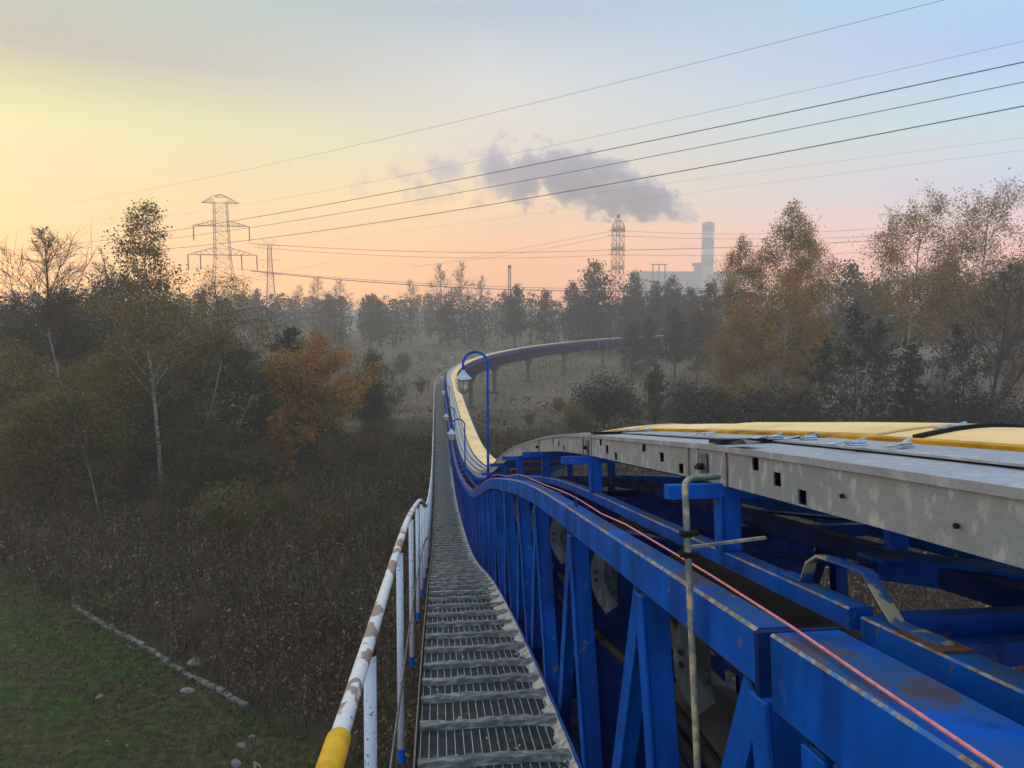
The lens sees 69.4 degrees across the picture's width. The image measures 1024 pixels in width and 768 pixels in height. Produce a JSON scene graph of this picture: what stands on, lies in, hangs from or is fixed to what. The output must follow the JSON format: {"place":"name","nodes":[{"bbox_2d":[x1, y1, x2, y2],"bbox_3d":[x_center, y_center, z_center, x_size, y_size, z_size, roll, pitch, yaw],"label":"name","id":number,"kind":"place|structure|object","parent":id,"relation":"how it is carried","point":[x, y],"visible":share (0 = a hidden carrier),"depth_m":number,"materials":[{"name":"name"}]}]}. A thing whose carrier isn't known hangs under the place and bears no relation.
{"place":"outdoors","nodes":[
{"label":"outdoors","id":0,"kind":"place"},
{"bbox_2d":[0,309,1023,767],"bbox_3d":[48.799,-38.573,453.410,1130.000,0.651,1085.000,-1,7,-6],"label":"ground","id":1,"kind":"structure","parent":0,"point":[532,393],"depth_m":75.94,"materials":[{"name":"soil"}]},
{"bbox_2d":[0,291,79,423],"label":"broadleaf tree","id":2,"kind":"object","parent":1,"relation":"on","point":[4,312],"visible":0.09,"depth_m":60.97,"materials":[{"name":"green plant"}]},
{"bbox_2d":[0,334,100,492],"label":"broadleaf tree","id":3,"kind":"object","parent":1,"relation":"on","point":[10,357],"visible":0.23,"depth_m":46.82,"materials":[{"name":"green plant"}]},
{"bbox_2d":[0,284,119,426],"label":"broadleaf tree","id":4,"kind":"object","parent":1,"relation":"on","point":[87,337],"visible":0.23,"depth_m":57.41,"materials":[{"name":"green plant"}]},
{"bbox_2d":[0,388,133,523],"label":"bush","id":5,"kind":"object","parent":1,"relation":"on","point":[19,452],"visible":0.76,"depth_m":41.78,"materials":[{"name":"green plant"}]},
{"bbox_2d":[34,322,103,528],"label":"leaning birch","id":6,"kind":"object","parent":1,"relation":"on","point":[91,478],"visible":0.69,"depth_m":42.25,"materials":[{"name":"grey plant"}]},
{"bbox_2d":[41,473,120,521],"bbox_3d":[-24.949,6.694,43.277,4.295,3.431,4.348,-3,7,-25],"label":"bush","id":7,"kind":"object","parent":1,"relation":"on","point":[82,499],"visible":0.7,"depth_m":42.67,"materials":[{"name":"green plant"}]},
{"bbox_2d":[0,225,167,391],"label":"bare tree","id":8,"kind":"object","parent":1,"relation":"on","point":[65,319],"visible":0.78,"depth_m":52.87,"materials":[{"name":"brown plant"}]},
{"bbox_2d":[0,356,174,515],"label":"broadleaf tree","id":9,"kind":"object","parent":1,"relation":"on","point":[100,409],"visible":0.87,"depth_m":42.75,"materials":[{"name":"green plant"}]},
{"bbox_2d":[5,265,188,399],"bbox_3d":[-35.704,-2.282,63.461,16.214,16.556,18.620,-3,7,-21],"label":"broadleaf tree","id":10,"kind":"object","parent":1,"relation":"on","point":[122,297],"visible":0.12,"depth_m":63.15,"materials":[{"name":"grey plant"}]},
{"bbox_2d":[76,247,152,437],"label":"bare tree","id":11,"kind":"object","parent":1,"relation":"on","point":[106,278],"visible":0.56,"depth_m":56.64,"materials":[{"name":"brown plant"}]},
{"bbox_2d":[56,324,204,480],"bbox_3d":[-26.907,1.559,51.792,10.749,11.670,10.323,-3,7,-23],"label":"broadleaf tree","id":12,"kind":"object","parent":1,"relation":"on","point":[115,368],"visible":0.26,"depth_m":49.97,"materials":[{"name":"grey plant"}]},
{"bbox_2d":[134,496,172,531],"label":"bare shrub","id":13,"kind":"object","parent":1,"relation":"on","point":[145,509],"visible":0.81,"depth_m":41.12,"materials":[{"name":"brown plant"}]},
{"bbox_2d":[60,197,260,494],"bbox_3d":[-21.994,-1.957,47.379,10.138,19.515,8.000,1,7,13],"label":"birch tree","id":14,"kind":"object","parent":1,"relation":"on","point":[147,327],"visible":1,"depth_m":46.19,"materials":[{"name":"green plant"}]},
{"bbox_2d":[72,604,248,708],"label":"stone kerb","id":15,"kind":"structure","parent":1,"relation":"on","point":[230,696],"depth_m":26.59,"materials":[{"name":"stone"}]},
{"bbox_2d":[78,366,243,482],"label":"broadleaf tree","id":16,"kind":"object","parent":1,"relation":"on","point":[150,459],"visible":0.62,"depth_m":49.83,"materials":[{"name":"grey plant"}]},
{"bbox_2d":[0,557,358,767],"bbox_3d":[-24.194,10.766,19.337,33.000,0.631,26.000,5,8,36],"label":"grass verge","id":17,"kind":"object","parent":1,"relation":"on","point":[55,745],"depth_m":23.23,"materials":[{"name":"green plant"}]},
{"bbox_2d":[113,293,252,448],"bbox_3d":[-24.774,0.144,55.752,10.609,13.886,11.047,-6,9,-43],"label":"broadleaf tree","id":18,"kind":"object","parent":1,"relation":"on","point":[224,339],"visible":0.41,"depth_m":55.08,"materials":[{"name":"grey plant"}]},
{"bbox_2d":[182,595,221,638],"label":"bare shrub","id":19,"kind":"object","parent":1,"relation":"on","point":[207,616],"visible":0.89,"depth_m":28.31,"materials":[{"name":"brown plant"}]},
{"bbox_2d":[183,355,238,505],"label":"leaning birch","id":20,"kind":"object","parent":1,"relation":"on","point":[211,405],"visible":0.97,"depth_m":46.22,"materials":[{"name":"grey plant"}]},
{"bbox_2d":[142,265,284,445],"bbox_3d":[-22.709,-1.168,57.668,9.635,16.186,11.268,-6,9,-41],"label":"willow tree","id":21,"kind":"object","parent":1,"relation":"on","point":[227,300],"visible":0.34,"depth_m":57.03,"materials":[{"name":"green plant"}]},
{"bbox_2d":[138,409,292,505],"bbox_3d":[-18.208,4.716,45.830,9.899,6.472,8.620,-3,7,-22],"label":"bush","id":22,"kind":"object","parent":1,"relation":"on","point":[204,469],"visible":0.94,"depth_m":45.66,"materials":[{"name":"green plant"}]},
{"bbox_2d":[187,194,257,342],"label":"lattice pylon","id":23,"kind":"object","parent":1,"relation":"on","point":[228,240],"visible":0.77,"depth_m":204.09,"materials":[{"name":"metal"}]},
{"bbox_2d":[5,0,942,210],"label":"power line","id":24,"kind":"object","parent":23,"relation":"attached to","point":[560,96],"visible":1,"depth_m":100.13,"materials":[{"name":"grey metal"}]},
{"bbox_2d":[0,82,1023,252],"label":"power line","id":25,"kind":"object","parent":23,"relation":"attached to","point":[636,159],"visible":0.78,"depth_m":104.62,"materials":[{"name":"grey metal"}]},
{"bbox_2d":[5,61,1023,250],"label":"power line","id":26,"kind":"object","parent":23,"relation":"attached to","point":[640,142],"visible":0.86,"depth_m":104.13,"materials":[{"name":"grey metal"}]},
{"bbox_2d":[7,105,1023,254],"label":"power line","id":27,"kind":"object","parent":23,"relation":"attached to","point":[644,177],"visible":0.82,"depth_m":104.29,"materials":[{"name":"grey metal"}]},
{"bbox_2d":[253,271,996,291],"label":"power line","id":28,"kind":"object","parent":23,"relation":"attached to","point":[480,288],"visible":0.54,"depth_m":202.95,"materials":[{"name":"grey metal"}]},
{"bbox_2d":[181,381,280,500],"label":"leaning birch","id":29,"kind":"object","parent":1,"relation":"on","point":[247,406],"visible":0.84,"depth_m":47.47,"materials":[{"name":"green plant"}]},
{"bbox_2d":[185,471,278,542],"bbox_3d":[-15.103,6.694,39.481,4.993,3.940,4.932,-1,7,-8],"label":"bush","id":30,"kind":"object","parent":1,"relation":"on","point":[230,509],"visible":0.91,"depth_m":38.74,"materials":[{"name":"green plant"}]},
{"bbox_2d":[165,343,323,466],"bbox_3d":[-19.745,1.850,55.067,10.918,10.552,9.507,1,7,8],"label":"broadleaf tree","id":31,"kind":"object","parent":1,"relation":"on","point":[258,420],"visible":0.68,"depth_m":55.05,"materials":[{"name":"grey plant"}]},
{"bbox_2d":[248,477,307,521],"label":"bush","id":32,"kind":"object","parent":1,"relation":"on","point":[286,498],"visible":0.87,"depth_m":43.10,"materials":[{"name":"green plant"}]},
{"bbox_2d":[257,405,300,487],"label":"oak sapling","id":33,"kind":"object","parent":1,"relation":"on","point":[277,423],"visible":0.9,"depth_m":49.10,"materials":[{"name":"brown plant"}]},
{"bbox_2d":[252,323,326,446],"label":"pine tree","id":34,"kind":"object","parent":1,"relation":"on","point":[284,343],"visible":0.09,"depth_m":64.08,"materials":[{"name":"green plant"}]},
{"bbox_2d":[235,324,384,452],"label":"oak tree","id":35,"kind":"object","parent":1,"relation":"on","point":[289,368],"visible":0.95,"depth_m":55.65,"materials":[{"name":"orange plant"}]},
{"bbox_2d":[296,492,351,548],"bbox_3d":[-9.622,7.322,38.202,3.214,3.145,3.638,-4,7,-28],"label":"bush","id":36,"kind":"object","parent":1,"relation":"on","point":[321,531],"visible":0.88,"depth_m":38.10,"materials":[{"name":"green plant"}]},
{"bbox_2d":[330,346,422,432],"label":"broadleaf tree","id":37,"kind":"object","parent":1,"relation":"on","point":[377,401],"visible":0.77,"depth_m":65.30,"materials":[{"name":"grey plant"}]},
{"bbox_2d":[356,298,397,346],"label":"woodland tree","id":38,"kind":"object","parent":1,"relation":"on","point":[378,302],"visible":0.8,"depth_m":205.91,"materials":[{"name":"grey plant"}]},
{"bbox_2d":[389,352,413,372],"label":"bush","id":39,"kind":"object","parent":1,"relation":"on","point":[401,362],"visible":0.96,"depth_m":128.54,"materials":[{"name":"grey plant"}]},
{"bbox_2d":[397,278,420,342],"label":"bare tree","id":40,"kind":"object","parent":1,"relation":"on","point":[413,304],"visible":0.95,"depth_m":221.25,"materials":[{"name":"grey plant"}]},
{"bbox_2d":[423,262,462,344],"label":"bare tree","id":41,"kind":"object","parent":1,"relation":"on","point":[441,296],"visible":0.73,"depth_m":211.99,"materials":[{"name":"grey plant"}]},
{"bbox_2d":[428,299,463,346],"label":"woodland tree","id":42,"kind":"object","parent":1,"relation":"on","point":[450,328],"visible":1,"depth_m":197.86,"materials":[{"name":"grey plant"}]},
{"bbox_2d":[448,261,480,340],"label":"bare tree","id":43,"kind":"object","parent":1,"relation":"on","point":[460,290],"visible":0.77,"depth_m":217.89,"materials":[{"name":"grey plant"}]},
{"bbox_2d":[0,432,988,678],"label":"tall stalks","id":44,"kind":"object","parent":1,"relation":"on","point":[38,534],"visible":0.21,"depth_m":34.03,"materials":[{"name":"brown plant"}]},
{"bbox_2d":[0,286,1019,354],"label":"forest","id":45,"kind":"object","parent":1,"relation":"on","point":[329,322],"visible":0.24,"depth_m":208.25,"materials":[{"name":"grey plant"}]},
{"bbox_2d":[0,422,1023,767],"bbox_3d":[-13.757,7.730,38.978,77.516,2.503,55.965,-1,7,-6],"label":"dry weeds","id":46,"kind":"object","parent":1,"relation":"on","point":[324,620],"visible":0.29,"depth_m":33.83,"materials":[{"name":"brown plant"}]},
{"bbox_2d":[495,283,529,347],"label":"woodland pine","id":47,"kind":"object","parent":1,"relation":"on","point":[514,315],"visible":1,"depth_m":189.55,"materials":[{"name":"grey plant"}]},
{"bbox_2d":[526,288,564,346],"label":"woodland tree","id":48,"kind":"object","parent":1,"relation":"on","point":[544,327],"visible":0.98,"depth_m":180.56,"materials":[{"name":"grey plant"}]},
{"bbox_2d":[555,279,590,341],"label":"woodland tree","id":49,"kind":"object","parent":1,"relation":"on","point":[566,299],"visible":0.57,"depth_m":185.89,"materials":[{"name":"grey plant"}]},
{"bbox_2d":[549,400,598,432],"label":"bush","id":50,"kind":"object","parent":1,"relation":"on","point":[577,419],"visible":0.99,"depth_m":71.29,"materials":[{"name":"green plant"}]},
{"bbox_2d":[561,258,625,353],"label":"woodland tree","id":51,"kind":"object","parent":1,"relation":"on","point":[593,278],"visible":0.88,"depth_m":175.99,"materials":[{"name":"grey plant"}]},
{"bbox_2d":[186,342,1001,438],"bbox_3d":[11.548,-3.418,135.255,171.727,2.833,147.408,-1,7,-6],"label":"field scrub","id":52,"kind":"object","parent":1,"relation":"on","point":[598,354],"visible":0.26,"depth_m":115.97,"materials":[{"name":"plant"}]},
{"bbox_2d":[167,341,1023,452],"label":"field grass","id":53,"kind":"structure","parent":1,"relation":"on","point":[501,373],"depth_m":124.57,"materials":[{"name":"plant"}]},
{"bbox_2d":[565,369,656,428],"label":"bush","id":54,"kind":"object","parent":1,"relation":"on","point":[607,398],"visible":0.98,"depth_m":72.86,"materials":[{"name":"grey plant"}]},
{"bbox_2d":[608,214,627,337],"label":"slim pylon","id":55,"kind":"object","parent":1,"relation":"on","point":[616,230],"visible":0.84,"depth_m":235.87,"materials":[{"name":"metal"}]},
{"bbox_2d":[614,270,649,348],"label":"woodland tree","id":56,"kind":"object","parent":1,"relation":"on","point":[635,295],"visible":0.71,"depth_m":181.18,"materials":[{"name":"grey plant"}]},
{"bbox_2d":[614,322,652,378],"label":"woodland tree","id":57,"kind":"object","parent":1,"relation":"on","point":[638,349],"visible":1,"depth_m":120.93,"materials":[{"name":"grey plant"}]},
{"bbox_2d":[629,317,662,374],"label":"woodland tree","id":58,"kind":"object","parent":1,"relation":"on","point":[650,332],"visible":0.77,"depth_m":124.87,"materials":[{"name":"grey plant"}]},
{"bbox_2d":[636,280,667,350],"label":"woodland pine","id":59,"kind":"object","parent":1,"relation":"on","point":[650,312],"visible":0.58,"depth_m":174.75,"materials":[{"name":"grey plant"}]},
{"bbox_2d":[641,364,671,423],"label":"pine tree","id":60,"kind":"object","parent":1,"relation":"on","point":[651,387],"visible":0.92,"depth_m":76.12,"materials":[{"name":"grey plant"}]},
{"bbox_2d":[646,275,688,351],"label":"woodland tree","id":61,"kind":"object","parent":1,"relation":"on","point":[670,284],"visible":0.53,"depth_m":173.20,"materials":[{"name":"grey plant"}]},
{"bbox_2d":[652,307,690,378],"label":"woodland pine","id":62,"kind":"object","parent":1,"relation":"on","point":[676,326],"visible":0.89,"depth_m":121.02,"materials":[{"name":"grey plant"}]},
{"bbox_2d":[654,378,707,423],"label":"bush","id":63,"kind":"object","parent":1,"relation":"on","point":[680,397],"visible":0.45,"depth_m":72.55,"materials":[{"name":"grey plant"}]},
{"bbox_2d":[629,271,739,309],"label":"power station building","id":64,"kind":"structure","parent":1,"relation":"on","point":[685,278],"depth_m":928.96,"materials":[{"name":"grey concrete"}]},
{"bbox_2d":[673,286,709,362],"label":"woodland tree","id":65,"kind":"object","parent":1,"relation":"on","point":[687,304],"visible":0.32,"depth_m":152.95,"materials":[{"name":"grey plant"}]},
{"bbox_2d":[671,309,717,382],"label":"woodland tree","id":66,"kind":"object","parent":1,"relation":"on","point":[699,329],"visible":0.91,"depth_m":115.49,"materials":[{"name":"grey plant"}]},
{"bbox_2d":[647,381,752,423],"bbox_3d":[16.221,2.791,63.441,9.255,6.610,9.284,-1,7,-5],"label":"bush","id":67,"kind":"object","parent":1,"relation":"on","point":[705,412],"visible":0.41,"depth_m":62.02,"materials":[{"name":"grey plant"}]},
{"bbox_2d":[701,222,714,309],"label":"power station chimney","id":68,"kind":"object","parent":1,"relation":"on","point":[707,250],"visible":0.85,"depth_m":911.41,"materials":[{"name":"concrete"}]},
{"bbox_2d":[689,279,728,371],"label":"woodland tree","id":69,"kind":"object","parent":1,"relation":"on","point":[707,305],"visible":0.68,"depth_m":132.88,"materials":[{"name":"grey plant"}]},
{"bbox_2d":[688,296,785,404],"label":"birch tree","id":70,"kind":"object","parent":1,"relation":"on","point":[729,371],"visible":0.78,"depth_m":63.87,"materials":[{"name":"green plant"}]},
{"bbox_2d":[701,231,775,395],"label":"birch tree","id":71,"kind":"object","parent":1,"relation":"on","point":[731,284],"visible":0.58,"depth_m":67.54,"materials":[{"name":"brown plant"}]},
{"bbox_2d":[700,377,829,423],"bbox_3d":[20.256,3.204,57.617,10.096,7.211,10.128,-5,8,-36],"label":"bush","id":72,"kind":"object","parent":1,"relation":"on","point":[742,414],"visible":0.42,"depth_m":56.84,"materials":[{"name":"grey plant"}]},
{"bbox_2d":[730,198,850,401],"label":"birch tree","id":73,"kind":"object","parent":1,"relation":"on","point":[788,236],"visible":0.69,"depth_m":65.32,"materials":[{"name":"brown plant"}]},
{"bbox_2d":[737,381,843,421],"bbox_3d":[22.654,3.466,55.938,9.935,7.095,9.966,-6,9,-40],"label":"bush","id":74,"kind":"object","parent":1,"relation":"on","point":[813,414],"visible":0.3,"depth_m":54.82,"materials":[{"name":"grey plant"}]},
{"bbox_2d":[729,265,866,412],"bbox_3d":[23.718,-1.920,62.553,10.669,16.198,11.422,2,7,13],"label":"birch tree","id":75,"kind":"object","parent":1,"relation":"on","point":[809,332],"visible":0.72,"depth_m":61.90,"materials":[{"name":"brown plant"}]},
{"bbox_2d":[777,225,849,383],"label":"birch tree","id":76,"kind":"object","parent":1,"relation":"on","point":[819,274],"visible":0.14,"depth_m":72.01,"materials":[{"name":"brown plant"}]},
{"bbox_2d":[790,335,848,421],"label":"sparse tree","id":77,"kind":"object","parent":1,"relation":"on","point":[825,373],"visible":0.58,"depth_m":60.91,"materials":[{"name":"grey plant"}]},
{"bbox_2d":[820,258,894,375],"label":"woodland tree","id":78,"kind":"object","parent":1,"relation":"on","point":[838,319],"visible":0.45,"depth_m":124.41,"materials":[{"name":"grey plant"}]},
{"bbox_2d":[809,302,916,421],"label":"sparse tree","id":79,"kind":"object","parent":1,"relation":"on","point":[847,357],"visible":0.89,"depth_m":56.41,"materials":[{"name":"green plant"}]},
{"bbox_2d":[836,318,902,421],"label":"sparse tree","id":80,"kind":"object","parent":1,"relation":"on","point":[877,380],"visible":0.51,"depth_m":59.62,"materials":[{"name":"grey plant"}]},
{"bbox_2d":[841,284,912,376],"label":"woodland tree","id":81,"kind":"object","parent":1,"relation":"on","point":[886,341],"visible":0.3,"depth_m":114.77,"materials":[{"name":"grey plant"}]},
{"bbox_2d":[878,336,934,422],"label":"spruce tree","id":82,"kind":"object","parent":1,"relation":"on","point":[906,414],"visible":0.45,"depth_m":55.54,"materials":[{"name":"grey plant"}]},
{"bbox_2d":[844,179,1004,410],"bbox_3d":[36.092,-6.115,66.374,12.188,23.127,15.697,3,7,22],"label":"birch tree","id":83,"kind":"object","parent":1,"relation":"on","point":[909,287],"visible":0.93,"depth_m":64.06,"materials":[{"name":"brown plant"}]},
{"bbox_2d":[897,371,966,422],"bbox_3d":[36.617,2.104,64.153,6.332,7.235,7.350,2,7,13],"label":"bare shrub","id":84,"kind":"object","parent":1,"relation":"on","point":[942,401],"visible":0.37,"depth_m":64.16,"materials":[{"name":"brown plant"}]},
{"bbox_2d":[884,258,994,387],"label":"woodland tree","id":85,"kind":"object","parent":1,"relation":"on","point":[929,361],"visible":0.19,"depth_m":106.79,"materials":[{"name":"grey plant"}]},
{"bbox_2d":[903,167,1023,415],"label":"birch tree","id":86,"kind":"object","parent":1,"relation":"on","point":[994,205],"visible":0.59,"depth_m":63.62,"materials":[{"name":"brown plant"}]},
{"bbox_2d":[922,322,1007,423],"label":"sparse tree","id":87,"kind":"object","parent":1,"relation":"on","point":[958,329],"visible":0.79,"depth_m":55.60,"materials":[{"name":"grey plant"}]},
{"bbox_2d":[913,382,1023,424],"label":"bush","id":88,"kind":"object","parent":1,"relation":"on","point":[988,417],"visible":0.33,"depth_m":54.46,"materials":[{"name":"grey plant"}]},
{"bbox_2d":[917,262,1023,412],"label":"bare tree","id":89,"kind":"object","parent":1,"relation":"on","point":[1004,351],"visible":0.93,"depth_m":59.36,"materials":[{"name":"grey plant"}]},
{"bbox_2d":[965,257,1023,378],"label":"woodland tree","id":90,"kind":"object","parent":1,"relation":"on","point":[997,335],"visible":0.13,"depth_m":118.98,"materials":[{"name":"brown plant"}]},
{"bbox_2d":[972,238,1023,407],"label":"birch tree","id":91,"kind":"object","parent":1,"relation":"on","point":[1004,360],"visible":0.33,"depth_m":67.26,"materials":[{"name":"brown plant"}]},
{"bbox_2d":[0,0,1023,309],"label":"sky","id":92,"kind":"structure","parent":0,"point":[99,99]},
{"bbox_3d":[-1.724,7.106,30.819,1.500,5.591,1.000,-1,7,-6],"label":"support pier","id":93,"kind":"object","parent":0,"visible":0},
{"bbox_2d":[444,330,1023,767],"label":"conveyor gallery","id":94,"kind":"object","parent":93,"relation":"on","point":[596,602],"visible":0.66,"depth_m":2.26,"materials":[{"name":"blue paint"}]},
{"bbox_2d":[455,351,488,479],"bbox_3d":[-0.619,0.570,11.505,0.530,2.180,0.260,-1,7,-6],"label":"swan neck lamp","id":95,"kind":"object","parent":94,"relation":"attached to","point":[463,377],"visible":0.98,"depth_m":11.40,"materials":[{"name":"blue metal"}]},
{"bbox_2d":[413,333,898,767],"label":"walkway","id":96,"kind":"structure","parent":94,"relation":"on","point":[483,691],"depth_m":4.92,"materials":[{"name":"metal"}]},
{"bbox_2d":[315,366,453,767],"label":"handrail","id":97,"kind":"object","parent":96,"relation":"on","point":[335,748],"visible":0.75,"depth_m":2.80,"materials":[{"name":"white metal"}]},
{"bbox_2d":[450,467,577,767],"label":"dust drift","id":98,"kind":"object","parent":96,"relation":"on","point":[561,740],"visible":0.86,"depth_m":5.32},
{"bbox_2d":[454,396,860,767],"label":"conveyor belt","id":99,"kind":"object","parent":94,"relation":"on","point":[715,720],"visible":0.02,"depth_m":3.20,"materials":[{"name":"black rubber"}]},
{"bbox_2d":[679,473,766,767],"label":"bent pole","id":100,"kind":"object","parent":94,"relation":"attached to","point":[687,534],"visible":1,"depth_m":1.77,"materials":[{"name":"grey metal"}]},
{"bbox_2d":[452,444,1002,767],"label":"pull cord","id":101,"kind":"object","parent":94,"relation":"attached to","point":[937,726],"visible":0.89,"depth_m":1.15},
{"bbox_2d":[447,331,1023,568],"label":"conveyor cover","id":102,"kind":"object","parent":94,"relation":"on","point":[958,486],"visible":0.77,"depth_m":1.78,"materials":[{"name":"grey metal"}]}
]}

